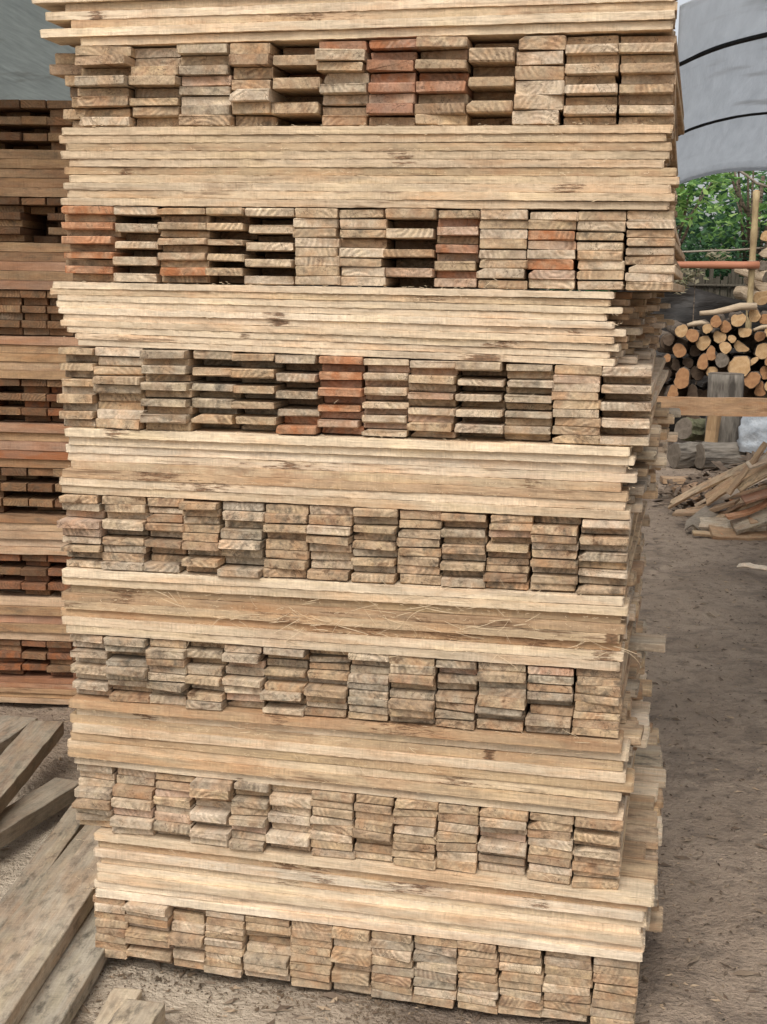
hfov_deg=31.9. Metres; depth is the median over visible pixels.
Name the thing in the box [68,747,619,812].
wooden board
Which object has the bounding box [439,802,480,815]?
wooden board
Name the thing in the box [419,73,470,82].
wooden board
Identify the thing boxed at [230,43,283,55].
wooden board
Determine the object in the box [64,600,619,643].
wooden board
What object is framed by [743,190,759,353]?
bamboo pole
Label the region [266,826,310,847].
wooden board
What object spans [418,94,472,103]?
wooden board
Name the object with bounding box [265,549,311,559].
wooden board
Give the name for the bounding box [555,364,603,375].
wooden board
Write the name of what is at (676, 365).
firewood log
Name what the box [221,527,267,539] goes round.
wooden board
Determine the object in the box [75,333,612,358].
wooden board
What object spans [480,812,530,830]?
wooden board
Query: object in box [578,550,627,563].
wooden board
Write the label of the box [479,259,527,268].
wooden board
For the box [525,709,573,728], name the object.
wooden board
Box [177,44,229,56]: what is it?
wooden board
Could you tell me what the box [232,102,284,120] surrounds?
wooden board
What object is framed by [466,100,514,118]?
wooden board
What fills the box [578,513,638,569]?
wooden board
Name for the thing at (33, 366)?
wooden board
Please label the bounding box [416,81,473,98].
wooden board
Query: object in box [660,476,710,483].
ground plank
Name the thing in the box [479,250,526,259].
wooden board
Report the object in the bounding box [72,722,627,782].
wooden board
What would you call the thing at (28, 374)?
wooden board
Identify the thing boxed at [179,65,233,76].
wooden board
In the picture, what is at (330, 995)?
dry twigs
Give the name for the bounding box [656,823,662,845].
jutting board
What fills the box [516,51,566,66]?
wooden board
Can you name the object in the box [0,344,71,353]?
wooden board
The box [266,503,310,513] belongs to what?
wooden board
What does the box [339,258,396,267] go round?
wooden board
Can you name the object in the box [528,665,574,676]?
wooden board
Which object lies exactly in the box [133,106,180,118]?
wooden board
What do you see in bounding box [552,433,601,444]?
wooden board
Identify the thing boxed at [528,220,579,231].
wooden board
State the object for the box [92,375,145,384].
wooden board
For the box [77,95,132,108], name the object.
wooden board
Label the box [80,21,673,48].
wooden board
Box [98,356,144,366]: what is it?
wooden board
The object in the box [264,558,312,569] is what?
wooden board
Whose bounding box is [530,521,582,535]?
wooden board
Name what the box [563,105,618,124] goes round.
wooden board
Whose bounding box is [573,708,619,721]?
wooden board
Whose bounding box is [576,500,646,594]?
wooden board
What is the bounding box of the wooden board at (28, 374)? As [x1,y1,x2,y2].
[0,370,70,379]
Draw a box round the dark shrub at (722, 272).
[603,192,766,291]
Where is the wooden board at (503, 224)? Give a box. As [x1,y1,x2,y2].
[479,220,528,230]
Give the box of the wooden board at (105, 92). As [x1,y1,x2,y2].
[78,88,134,97]
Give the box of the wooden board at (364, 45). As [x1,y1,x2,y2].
[319,41,374,53]
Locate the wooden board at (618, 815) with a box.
[74,757,625,820]
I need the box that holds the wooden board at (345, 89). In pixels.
[319,83,370,94]
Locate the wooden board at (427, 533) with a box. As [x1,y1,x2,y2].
[398,526,444,538]
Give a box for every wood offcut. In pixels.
[668,463,745,508]
[669,483,713,493]
[672,498,739,515]
[681,481,711,506]
[692,530,710,536]
[694,451,766,506]
[694,517,766,531]
[705,464,766,505]
[708,525,766,540]
[716,498,766,517]
[719,503,745,513]
[724,499,766,519]
[726,441,766,495]
[730,510,766,534]
[732,485,766,506]
[737,467,766,492]
[737,563,766,570]
[740,488,766,503]
[745,454,766,469]
[748,517,766,525]
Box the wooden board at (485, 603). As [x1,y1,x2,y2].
[62,576,629,615]
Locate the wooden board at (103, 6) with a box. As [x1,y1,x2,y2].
[65,0,677,11]
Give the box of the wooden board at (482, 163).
[69,159,664,167]
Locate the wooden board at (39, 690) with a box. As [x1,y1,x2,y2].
[0,687,76,694]
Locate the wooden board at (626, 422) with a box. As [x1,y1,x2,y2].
[601,416,649,428]
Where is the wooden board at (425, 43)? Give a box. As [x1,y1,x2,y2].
[416,36,473,51]
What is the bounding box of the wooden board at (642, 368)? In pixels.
[602,350,655,377]
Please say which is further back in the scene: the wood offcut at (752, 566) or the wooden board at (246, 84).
the wood offcut at (752, 566)
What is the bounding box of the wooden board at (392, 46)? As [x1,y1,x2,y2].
[369,39,420,56]
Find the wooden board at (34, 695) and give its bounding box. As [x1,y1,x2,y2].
[0,692,74,698]
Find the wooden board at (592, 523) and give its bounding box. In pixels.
[582,512,631,529]
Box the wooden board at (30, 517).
[0,511,66,523]
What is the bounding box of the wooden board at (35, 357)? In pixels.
[0,353,65,362]
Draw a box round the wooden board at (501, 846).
[477,835,528,856]
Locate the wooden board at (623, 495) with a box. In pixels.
[62,467,629,501]
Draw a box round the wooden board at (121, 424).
[96,418,145,429]
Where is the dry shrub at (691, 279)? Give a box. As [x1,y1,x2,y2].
[674,248,731,384]
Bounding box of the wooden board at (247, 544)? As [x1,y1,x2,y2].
[218,536,267,549]
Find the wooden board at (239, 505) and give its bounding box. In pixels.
[223,501,268,510]
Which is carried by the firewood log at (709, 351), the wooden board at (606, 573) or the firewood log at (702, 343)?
the firewood log at (702, 343)
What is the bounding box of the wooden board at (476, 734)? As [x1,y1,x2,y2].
[68,693,623,752]
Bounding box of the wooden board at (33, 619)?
[0,614,61,623]
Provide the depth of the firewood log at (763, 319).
14.12 m
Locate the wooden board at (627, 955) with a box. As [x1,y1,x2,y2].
[95,888,642,961]
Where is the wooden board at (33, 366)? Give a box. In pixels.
[0,361,64,370]
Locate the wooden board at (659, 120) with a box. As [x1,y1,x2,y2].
[619,116,677,175]
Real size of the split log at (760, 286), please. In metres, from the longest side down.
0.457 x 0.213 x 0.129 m
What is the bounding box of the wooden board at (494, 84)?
[468,76,515,92]
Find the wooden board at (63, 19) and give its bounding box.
[45,0,674,28]
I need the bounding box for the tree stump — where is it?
[704,372,743,441]
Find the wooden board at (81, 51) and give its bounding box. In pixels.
[75,46,135,59]
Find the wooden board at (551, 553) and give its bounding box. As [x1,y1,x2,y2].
[532,546,579,558]
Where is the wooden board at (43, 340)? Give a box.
[0,335,82,345]
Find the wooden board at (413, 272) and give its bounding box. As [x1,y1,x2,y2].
[385,268,436,277]
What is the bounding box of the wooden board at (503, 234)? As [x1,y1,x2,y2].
[480,230,529,240]
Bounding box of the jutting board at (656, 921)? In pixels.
[645,906,662,931]
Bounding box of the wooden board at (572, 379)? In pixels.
[553,374,602,384]
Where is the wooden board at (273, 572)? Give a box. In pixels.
[263,566,311,577]
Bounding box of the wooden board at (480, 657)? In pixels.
[66,625,620,671]
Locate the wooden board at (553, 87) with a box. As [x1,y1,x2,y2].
[516,80,566,99]
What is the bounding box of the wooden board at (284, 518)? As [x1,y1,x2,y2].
[265,513,309,522]
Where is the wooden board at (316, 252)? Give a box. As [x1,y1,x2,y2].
[295,248,338,256]
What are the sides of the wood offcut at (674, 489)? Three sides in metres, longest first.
0.412 x 0.110 x 0.084 m
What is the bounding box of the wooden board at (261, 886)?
[97,859,640,934]
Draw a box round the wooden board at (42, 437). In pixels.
[0,432,68,441]
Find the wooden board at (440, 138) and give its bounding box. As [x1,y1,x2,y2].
[59,133,665,144]
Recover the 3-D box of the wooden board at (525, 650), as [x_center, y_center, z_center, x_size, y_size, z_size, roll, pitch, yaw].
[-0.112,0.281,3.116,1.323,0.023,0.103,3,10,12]
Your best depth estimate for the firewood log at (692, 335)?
14.01 m
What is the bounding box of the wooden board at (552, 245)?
[528,241,576,250]
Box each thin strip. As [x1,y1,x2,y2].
[686,505,705,509]
[706,478,766,505]
[721,485,765,499]
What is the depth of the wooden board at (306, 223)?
2.93 m
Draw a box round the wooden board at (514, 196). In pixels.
[67,190,675,203]
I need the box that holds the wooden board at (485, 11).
[71,1,677,27]
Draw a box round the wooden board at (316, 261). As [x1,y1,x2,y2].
[295,256,352,266]
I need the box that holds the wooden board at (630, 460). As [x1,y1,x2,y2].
[69,437,636,465]
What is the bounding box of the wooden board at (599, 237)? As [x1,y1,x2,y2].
[576,232,628,246]
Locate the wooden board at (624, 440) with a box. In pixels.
[600,433,649,446]
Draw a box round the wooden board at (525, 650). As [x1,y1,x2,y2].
[62,615,624,661]
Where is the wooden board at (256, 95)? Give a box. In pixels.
[229,88,284,102]
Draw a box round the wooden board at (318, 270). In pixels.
[295,266,341,275]
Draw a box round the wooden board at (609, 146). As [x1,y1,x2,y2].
[66,142,671,154]
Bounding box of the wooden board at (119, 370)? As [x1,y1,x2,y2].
[93,366,145,375]
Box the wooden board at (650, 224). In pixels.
[626,219,680,247]
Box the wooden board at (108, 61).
[75,54,134,68]
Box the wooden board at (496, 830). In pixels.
[481,816,529,834]
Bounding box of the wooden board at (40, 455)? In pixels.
[0,450,67,459]
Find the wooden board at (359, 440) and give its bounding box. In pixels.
[64,427,631,456]
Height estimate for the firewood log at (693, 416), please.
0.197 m
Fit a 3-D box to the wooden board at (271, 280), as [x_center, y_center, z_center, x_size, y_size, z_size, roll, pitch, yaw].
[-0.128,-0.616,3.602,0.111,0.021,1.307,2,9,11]
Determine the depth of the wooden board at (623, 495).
3.00 m
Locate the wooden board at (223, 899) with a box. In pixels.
[94,879,644,952]
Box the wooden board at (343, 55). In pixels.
[315,48,371,64]
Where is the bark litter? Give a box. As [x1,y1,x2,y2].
[7,466,766,1023]
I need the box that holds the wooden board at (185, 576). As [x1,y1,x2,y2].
[62,567,624,605]
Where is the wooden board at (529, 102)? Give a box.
[514,94,565,118]
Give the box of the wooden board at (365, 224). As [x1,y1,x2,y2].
[340,219,393,229]
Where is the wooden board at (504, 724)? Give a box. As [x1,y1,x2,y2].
[477,704,530,731]
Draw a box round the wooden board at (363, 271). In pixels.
[342,267,403,277]
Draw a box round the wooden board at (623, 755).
[76,708,630,761]
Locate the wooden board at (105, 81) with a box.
[74,75,136,90]
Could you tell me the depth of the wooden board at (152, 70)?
2.96 m
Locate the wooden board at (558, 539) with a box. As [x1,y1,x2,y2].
[531,524,581,543]
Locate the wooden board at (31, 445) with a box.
[0,440,68,450]
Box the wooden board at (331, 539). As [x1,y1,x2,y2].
[306,532,357,545]
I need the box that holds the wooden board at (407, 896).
[101,857,646,927]
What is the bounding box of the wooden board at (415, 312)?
[56,301,608,320]
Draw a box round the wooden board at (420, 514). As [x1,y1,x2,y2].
[400,509,442,519]
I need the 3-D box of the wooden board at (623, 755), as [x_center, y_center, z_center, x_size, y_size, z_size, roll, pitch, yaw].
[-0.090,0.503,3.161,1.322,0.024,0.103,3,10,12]
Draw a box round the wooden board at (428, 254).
[383,249,440,259]
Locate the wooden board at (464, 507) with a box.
[62,485,630,519]
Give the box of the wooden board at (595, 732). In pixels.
[572,726,618,737]
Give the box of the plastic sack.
[737,417,766,452]
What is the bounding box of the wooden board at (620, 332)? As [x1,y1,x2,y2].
[63,314,626,336]
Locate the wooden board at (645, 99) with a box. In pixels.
[618,95,672,107]
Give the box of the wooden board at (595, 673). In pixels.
[576,653,624,678]
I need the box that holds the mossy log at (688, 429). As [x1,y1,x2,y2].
[674,417,705,440]
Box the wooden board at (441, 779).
[67,737,621,800]
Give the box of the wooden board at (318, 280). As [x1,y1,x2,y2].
[295,276,379,286]
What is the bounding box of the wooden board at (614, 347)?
[67,326,621,351]
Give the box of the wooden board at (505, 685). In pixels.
[479,674,528,688]
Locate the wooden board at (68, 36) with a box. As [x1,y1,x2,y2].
[40,10,675,45]
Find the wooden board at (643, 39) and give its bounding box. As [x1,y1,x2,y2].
[621,35,683,119]
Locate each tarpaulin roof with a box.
[0,0,74,100]
[676,0,766,183]
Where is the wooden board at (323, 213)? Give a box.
[295,208,343,219]
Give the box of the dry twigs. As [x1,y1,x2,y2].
[0,519,766,1023]
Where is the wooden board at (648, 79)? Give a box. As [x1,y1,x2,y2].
[621,75,675,113]
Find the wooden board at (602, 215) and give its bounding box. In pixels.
[578,211,627,220]
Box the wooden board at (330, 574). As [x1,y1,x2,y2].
[307,568,354,580]
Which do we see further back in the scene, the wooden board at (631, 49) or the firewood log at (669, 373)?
the firewood log at (669, 373)
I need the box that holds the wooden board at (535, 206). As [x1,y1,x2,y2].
[61,198,669,211]
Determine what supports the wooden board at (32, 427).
on the wooden board at (42, 437)
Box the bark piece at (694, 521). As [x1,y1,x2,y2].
[685,500,726,530]
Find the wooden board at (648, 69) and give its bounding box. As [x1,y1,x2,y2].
[620,63,678,140]
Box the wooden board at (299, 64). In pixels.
[273,55,321,74]
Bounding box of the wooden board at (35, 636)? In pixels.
[0,631,72,641]
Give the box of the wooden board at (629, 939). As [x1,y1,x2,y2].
[96,871,642,946]
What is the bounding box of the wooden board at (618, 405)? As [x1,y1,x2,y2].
[601,370,668,410]
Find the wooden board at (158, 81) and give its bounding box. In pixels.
[128,75,182,87]
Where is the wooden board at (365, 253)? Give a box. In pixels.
[339,248,396,260]
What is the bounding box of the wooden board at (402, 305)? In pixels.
[57,295,623,313]
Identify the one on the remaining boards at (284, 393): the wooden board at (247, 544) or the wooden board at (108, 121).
the wooden board at (108, 121)
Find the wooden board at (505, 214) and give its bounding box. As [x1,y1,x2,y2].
[481,210,530,219]
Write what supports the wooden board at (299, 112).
on the remaining boards at (284, 393)
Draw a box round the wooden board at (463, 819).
[438,807,481,824]
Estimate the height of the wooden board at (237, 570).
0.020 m
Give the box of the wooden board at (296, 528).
[263,522,308,533]
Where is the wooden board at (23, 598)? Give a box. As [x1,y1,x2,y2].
[0,591,64,606]
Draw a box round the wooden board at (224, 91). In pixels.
[179,86,233,96]
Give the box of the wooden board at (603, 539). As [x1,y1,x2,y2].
[579,532,628,545]
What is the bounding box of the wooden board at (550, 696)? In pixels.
[527,676,576,702]
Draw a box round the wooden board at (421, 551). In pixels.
[398,542,444,556]
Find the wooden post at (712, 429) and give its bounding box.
[704,416,721,441]
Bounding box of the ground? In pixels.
[0,438,766,1023]
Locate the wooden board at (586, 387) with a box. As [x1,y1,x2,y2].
[552,380,604,391]
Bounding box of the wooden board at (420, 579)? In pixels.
[400,570,442,584]
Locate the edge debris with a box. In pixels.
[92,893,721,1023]
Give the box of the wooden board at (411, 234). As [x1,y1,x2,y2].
[386,228,437,240]
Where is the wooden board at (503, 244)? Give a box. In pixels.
[479,239,530,250]
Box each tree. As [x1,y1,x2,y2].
[539,171,766,290]
[675,173,742,244]
[681,171,766,261]
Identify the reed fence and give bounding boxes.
[674,268,745,300]
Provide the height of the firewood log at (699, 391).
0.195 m
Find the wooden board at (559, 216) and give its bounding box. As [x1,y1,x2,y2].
[530,212,578,221]
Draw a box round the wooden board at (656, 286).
[626,282,684,291]
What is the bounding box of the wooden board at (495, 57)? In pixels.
[469,47,516,66]
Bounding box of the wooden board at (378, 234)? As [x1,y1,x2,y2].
[340,230,395,240]
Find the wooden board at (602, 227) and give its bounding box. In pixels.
[577,221,628,235]
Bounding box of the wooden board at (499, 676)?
[477,665,528,683]
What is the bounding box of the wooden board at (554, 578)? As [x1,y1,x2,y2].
[531,572,578,584]
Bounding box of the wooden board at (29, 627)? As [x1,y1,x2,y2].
[0,622,71,633]
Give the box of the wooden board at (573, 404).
[553,393,604,408]
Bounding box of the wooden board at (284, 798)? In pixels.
[269,791,312,808]
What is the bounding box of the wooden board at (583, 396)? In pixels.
[552,391,601,400]
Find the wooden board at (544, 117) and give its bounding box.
[512,110,563,125]
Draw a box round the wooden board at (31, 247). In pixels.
[0,242,70,252]
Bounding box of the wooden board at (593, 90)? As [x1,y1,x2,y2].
[564,84,619,99]
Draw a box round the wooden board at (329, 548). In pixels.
[309,542,353,552]
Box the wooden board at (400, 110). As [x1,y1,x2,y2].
[366,103,414,117]
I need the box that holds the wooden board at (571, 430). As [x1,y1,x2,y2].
[552,425,600,434]
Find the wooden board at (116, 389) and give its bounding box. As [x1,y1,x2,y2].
[93,384,145,393]
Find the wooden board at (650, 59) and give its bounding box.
[621,55,684,134]
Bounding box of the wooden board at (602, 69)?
[565,63,621,85]
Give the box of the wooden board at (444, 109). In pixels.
[414,102,472,119]
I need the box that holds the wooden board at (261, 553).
[221,546,266,557]
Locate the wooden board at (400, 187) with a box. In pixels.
[63,182,671,192]
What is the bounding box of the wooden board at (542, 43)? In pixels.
[519,35,566,56]
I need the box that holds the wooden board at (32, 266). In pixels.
[0,261,65,271]
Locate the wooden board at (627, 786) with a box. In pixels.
[70,730,634,792]
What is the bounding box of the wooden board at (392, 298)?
[50,288,611,306]
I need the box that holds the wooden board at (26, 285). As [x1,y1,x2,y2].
[0,280,129,289]
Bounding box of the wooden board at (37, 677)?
[0,671,75,683]
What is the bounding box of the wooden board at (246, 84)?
[232,80,286,96]
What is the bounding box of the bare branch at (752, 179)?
[738,171,766,187]
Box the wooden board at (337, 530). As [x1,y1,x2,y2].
[307,524,354,535]
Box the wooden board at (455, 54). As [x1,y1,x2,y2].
[421,49,473,67]
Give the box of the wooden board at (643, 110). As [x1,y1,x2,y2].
[619,105,674,116]
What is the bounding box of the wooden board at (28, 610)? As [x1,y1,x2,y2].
[0,605,63,615]
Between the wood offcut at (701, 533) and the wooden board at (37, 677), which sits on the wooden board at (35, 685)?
the wooden board at (37, 677)
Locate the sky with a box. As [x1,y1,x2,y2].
[24,0,766,290]
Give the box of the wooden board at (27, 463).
[0,458,71,468]
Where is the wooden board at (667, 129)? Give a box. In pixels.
[62,124,672,137]
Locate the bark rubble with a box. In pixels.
[649,451,766,510]
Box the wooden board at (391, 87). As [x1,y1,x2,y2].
[368,82,420,96]
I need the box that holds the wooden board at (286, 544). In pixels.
[266,538,309,550]
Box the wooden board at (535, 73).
[515,66,565,80]
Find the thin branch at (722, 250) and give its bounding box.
[682,247,766,252]
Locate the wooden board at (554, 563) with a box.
[530,548,579,568]
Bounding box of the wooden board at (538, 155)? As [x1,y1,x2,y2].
[60,151,669,162]
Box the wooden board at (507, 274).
[476,268,532,280]
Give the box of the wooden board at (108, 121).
[79,117,136,127]
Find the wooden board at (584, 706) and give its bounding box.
[575,655,628,713]
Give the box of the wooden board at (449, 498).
[59,476,626,510]
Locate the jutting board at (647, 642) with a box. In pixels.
[628,633,665,652]
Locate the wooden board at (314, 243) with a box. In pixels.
[295,238,341,247]
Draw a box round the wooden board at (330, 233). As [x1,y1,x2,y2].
[293,228,341,238]
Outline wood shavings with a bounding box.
[62,120,675,949]
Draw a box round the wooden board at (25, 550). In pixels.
[0,546,66,555]
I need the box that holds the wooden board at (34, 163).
[0,159,69,168]
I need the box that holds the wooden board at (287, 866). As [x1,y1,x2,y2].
[98,841,647,911]
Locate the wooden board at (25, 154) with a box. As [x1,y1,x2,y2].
[0,149,65,158]
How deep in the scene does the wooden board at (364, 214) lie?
2.91 m
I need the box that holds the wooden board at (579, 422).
[555,412,602,427]
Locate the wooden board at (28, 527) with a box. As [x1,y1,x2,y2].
[0,522,62,531]
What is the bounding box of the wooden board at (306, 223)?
[293,218,345,229]
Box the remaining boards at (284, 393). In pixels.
[0,27,680,1023]
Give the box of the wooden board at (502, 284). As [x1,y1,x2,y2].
[478,280,534,288]
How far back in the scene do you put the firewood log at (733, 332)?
14.50 m
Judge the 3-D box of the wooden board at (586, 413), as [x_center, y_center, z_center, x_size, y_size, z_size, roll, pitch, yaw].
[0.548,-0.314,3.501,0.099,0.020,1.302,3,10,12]
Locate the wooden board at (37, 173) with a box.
[0,169,68,178]
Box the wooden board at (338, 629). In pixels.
[60,605,622,650]
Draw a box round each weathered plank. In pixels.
[0,715,37,754]
[0,720,63,813]
[0,777,78,847]
[0,797,84,929]
[0,825,94,953]
[0,826,100,1023]
[18,906,107,1023]
[93,988,141,1023]
[108,999,164,1023]
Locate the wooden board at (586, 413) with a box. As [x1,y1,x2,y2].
[553,408,601,417]
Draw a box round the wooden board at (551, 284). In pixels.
[529,279,582,289]
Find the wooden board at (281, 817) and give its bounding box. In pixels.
[268,809,312,825]
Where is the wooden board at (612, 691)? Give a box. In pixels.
[575,576,640,697]
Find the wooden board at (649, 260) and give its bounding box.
[625,256,680,269]
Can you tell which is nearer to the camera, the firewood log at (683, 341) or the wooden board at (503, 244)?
the wooden board at (503, 244)
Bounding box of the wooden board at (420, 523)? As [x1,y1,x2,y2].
[399,519,443,528]
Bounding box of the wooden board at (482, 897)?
[93,845,643,921]
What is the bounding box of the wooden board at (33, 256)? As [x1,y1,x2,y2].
[0,252,89,261]
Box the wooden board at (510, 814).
[479,807,529,821]
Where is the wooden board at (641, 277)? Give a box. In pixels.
[625,273,673,282]
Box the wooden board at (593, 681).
[577,649,627,686]
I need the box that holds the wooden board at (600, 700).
[574,578,642,706]
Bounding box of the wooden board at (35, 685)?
[0,682,75,688]
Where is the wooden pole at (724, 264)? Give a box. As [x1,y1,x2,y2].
[677,261,759,268]
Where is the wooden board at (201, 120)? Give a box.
[179,114,235,126]
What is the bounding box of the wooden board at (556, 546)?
[532,535,580,550]
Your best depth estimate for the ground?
4.30 m
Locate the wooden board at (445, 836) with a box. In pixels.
[437,830,479,842]
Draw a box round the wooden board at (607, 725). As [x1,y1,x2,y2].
[572,596,641,730]
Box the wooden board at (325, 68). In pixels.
[317,62,371,75]
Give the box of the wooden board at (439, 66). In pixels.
[415,59,472,76]
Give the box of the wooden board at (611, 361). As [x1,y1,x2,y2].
[78,339,617,365]
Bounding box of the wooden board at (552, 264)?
[527,259,580,270]
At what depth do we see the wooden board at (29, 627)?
5.34 m
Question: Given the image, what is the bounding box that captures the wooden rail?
[657,396,766,416]
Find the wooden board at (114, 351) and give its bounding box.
[95,346,155,356]
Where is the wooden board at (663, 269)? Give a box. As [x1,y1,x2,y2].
[629,265,682,279]
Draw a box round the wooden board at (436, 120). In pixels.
[415,114,471,125]
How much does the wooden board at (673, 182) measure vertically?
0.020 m
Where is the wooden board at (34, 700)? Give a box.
[0,697,68,704]
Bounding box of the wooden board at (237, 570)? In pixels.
[217,563,263,578]
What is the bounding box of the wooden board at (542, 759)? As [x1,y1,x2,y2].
[70,710,623,770]
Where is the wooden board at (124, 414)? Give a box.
[97,409,147,419]
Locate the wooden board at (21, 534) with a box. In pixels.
[0,530,64,539]
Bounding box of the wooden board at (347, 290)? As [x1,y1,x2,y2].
[52,282,615,298]
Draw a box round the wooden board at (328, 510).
[310,505,354,515]
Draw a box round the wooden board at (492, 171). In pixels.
[64,167,677,176]
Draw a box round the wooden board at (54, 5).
[32,0,169,11]
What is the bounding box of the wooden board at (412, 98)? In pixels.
[369,93,418,104]
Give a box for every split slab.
[687,320,707,326]
[699,303,756,314]
[753,325,766,330]
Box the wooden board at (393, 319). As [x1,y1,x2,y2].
[58,307,614,328]
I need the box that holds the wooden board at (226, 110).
[181,105,235,116]
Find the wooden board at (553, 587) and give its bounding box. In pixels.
[530,580,578,590]
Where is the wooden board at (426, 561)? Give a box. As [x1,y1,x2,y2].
[398,555,442,566]
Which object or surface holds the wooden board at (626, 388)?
on the remaining boards at (284, 393)
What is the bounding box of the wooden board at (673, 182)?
[69,175,679,187]
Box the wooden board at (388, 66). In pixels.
[367,60,419,76]
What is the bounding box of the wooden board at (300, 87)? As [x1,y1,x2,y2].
[273,77,323,96]
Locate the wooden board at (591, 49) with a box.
[566,43,617,55]
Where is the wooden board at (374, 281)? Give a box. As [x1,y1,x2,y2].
[341,277,474,288]
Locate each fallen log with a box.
[667,441,700,468]
[694,442,745,468]
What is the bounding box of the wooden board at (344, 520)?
[309,515,354,525]
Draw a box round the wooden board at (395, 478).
[71,460,622,491]
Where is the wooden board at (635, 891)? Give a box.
[94,826,654,906]
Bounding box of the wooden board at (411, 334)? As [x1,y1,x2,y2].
[60,319,615,343]
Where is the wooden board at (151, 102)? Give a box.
[129,98,181,106]
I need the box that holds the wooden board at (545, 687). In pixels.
[527,671,575,692]
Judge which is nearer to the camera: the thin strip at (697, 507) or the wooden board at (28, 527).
the wooden board at (28, 527)
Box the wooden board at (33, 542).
[0,538,67,546]
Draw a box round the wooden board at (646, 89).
[619,84,673,104]
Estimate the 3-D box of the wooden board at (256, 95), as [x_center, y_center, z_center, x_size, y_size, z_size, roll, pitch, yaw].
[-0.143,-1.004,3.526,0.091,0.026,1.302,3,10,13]
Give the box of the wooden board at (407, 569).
[397,565,441,574]
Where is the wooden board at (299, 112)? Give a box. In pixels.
[271,102,325,123]
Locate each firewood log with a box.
[654,330,676,350]
[656,337,688,354]
[656,355,675,376]
[658,386,665,395]
[662,353,670,361]
[663,334,674,346]
[663,367,671,382]
[663,384,678,396]
[666,320,687,337]
[666,378,686,396]
[671,357,683,370]
[672,343,687,357]
[673,366,690,388]
[681,336,703,353]
[682,358,696,368]
[682,415,700,418]
[685,329,701,343]
[686,355,715,375]
[686,384,697,396]
[688,344,699,356]
[689,383,707,396]
[690,365,704,380]
[695,335,710,351]
[697,319,712,333]
[697,330,715,348]
[697,353,710,369]
[697,388,702,396]
[700,345,715,361]
[702,382,707,387]
[706,365,718,375]
[710,314,725,327]
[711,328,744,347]
[712,331,726,343]
[715,352,731,367]
[716,342,731,353]
[718,366,727,371]
[720,318,736,332]
[725,333,735,342]
[727,354,750,376]
[728,311,746,326]
[730,353,760,371]
[733,339,749,351]
[735,327,751,337]
[743,384,748,392]
[743,388,755,397]
[744,352,764,366]
[744,370,763,388]
[747,308,760,322]
[750,356,758,366]
[751,342,766,359]
[754,329,765,341]
[754,380,766,397]
[759,311,766,323]
[760,366,766,380]
[763,381,766,391]
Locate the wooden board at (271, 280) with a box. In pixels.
[245,276,375,286]
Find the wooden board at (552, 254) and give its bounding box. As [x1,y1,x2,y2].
[527,250,578,260]
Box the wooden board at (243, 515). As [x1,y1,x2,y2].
[222,510,266,521]
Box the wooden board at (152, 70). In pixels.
[131,66,182,77]
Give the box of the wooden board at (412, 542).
[397,537,443,546]
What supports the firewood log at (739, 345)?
on the firewood log at (739, 363)
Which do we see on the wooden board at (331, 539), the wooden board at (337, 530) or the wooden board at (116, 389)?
the wooden board at (337, 530)
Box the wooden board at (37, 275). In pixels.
[0,271,72,280]
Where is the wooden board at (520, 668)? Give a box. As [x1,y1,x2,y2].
[478,662,527,672]
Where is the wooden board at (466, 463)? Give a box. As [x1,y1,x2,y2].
[65,444,626,472]
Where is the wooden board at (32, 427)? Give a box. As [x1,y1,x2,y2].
[0,421,69,433]
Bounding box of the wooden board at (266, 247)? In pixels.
[246,242,299,252]
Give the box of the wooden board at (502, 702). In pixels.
[477,695,526,710]
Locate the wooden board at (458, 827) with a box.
[438,820,479,834]
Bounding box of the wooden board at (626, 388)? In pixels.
[601,357,665,393]
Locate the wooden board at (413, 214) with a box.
[385,208,438,221]
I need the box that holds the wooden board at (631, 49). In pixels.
[618,42,673,62]
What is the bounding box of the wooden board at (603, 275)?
[577,271,627,281]
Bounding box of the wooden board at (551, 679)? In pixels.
[528,668,575,684]
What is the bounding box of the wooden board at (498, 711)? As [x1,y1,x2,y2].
[475,703,522,717]
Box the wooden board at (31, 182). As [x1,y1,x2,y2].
[0,178,70,187]
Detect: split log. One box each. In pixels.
[733,285,766,304]
[734,269,766,281]
[744,277,766,290]
[758,260,766,270]
[759,248,766,257]
[760,231,766,241]
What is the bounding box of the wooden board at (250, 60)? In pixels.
[229,54,291,75]
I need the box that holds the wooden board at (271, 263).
[245,259,295,268]
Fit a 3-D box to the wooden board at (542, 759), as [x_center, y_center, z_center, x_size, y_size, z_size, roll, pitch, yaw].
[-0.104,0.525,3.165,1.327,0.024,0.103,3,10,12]
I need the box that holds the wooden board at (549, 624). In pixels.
[61,588,626,633]
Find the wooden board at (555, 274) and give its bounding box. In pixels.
[528,270,589,280]
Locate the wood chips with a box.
[3,470,766,1023]
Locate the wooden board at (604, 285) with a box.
[577,281,627,290]
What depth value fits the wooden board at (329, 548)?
3.05 m
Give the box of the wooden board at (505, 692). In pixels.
[479,686,527,698]
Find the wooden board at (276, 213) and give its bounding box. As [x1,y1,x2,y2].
[245,208,295,219]
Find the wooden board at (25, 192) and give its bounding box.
[0,187,67,197]
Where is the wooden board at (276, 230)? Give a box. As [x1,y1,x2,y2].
[249,225,300,235]
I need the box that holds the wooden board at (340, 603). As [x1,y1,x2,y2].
[71,585,621,623]
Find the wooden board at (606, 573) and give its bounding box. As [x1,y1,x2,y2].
[578,560,628,579]
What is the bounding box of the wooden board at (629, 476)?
[68,452,637,482]
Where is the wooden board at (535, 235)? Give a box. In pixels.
[528,230,578,242]
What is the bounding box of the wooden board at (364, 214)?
[339,209,394,221]
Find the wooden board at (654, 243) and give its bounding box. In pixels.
[627,238,684,261]
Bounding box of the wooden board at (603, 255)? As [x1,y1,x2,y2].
[577,251,627,260]

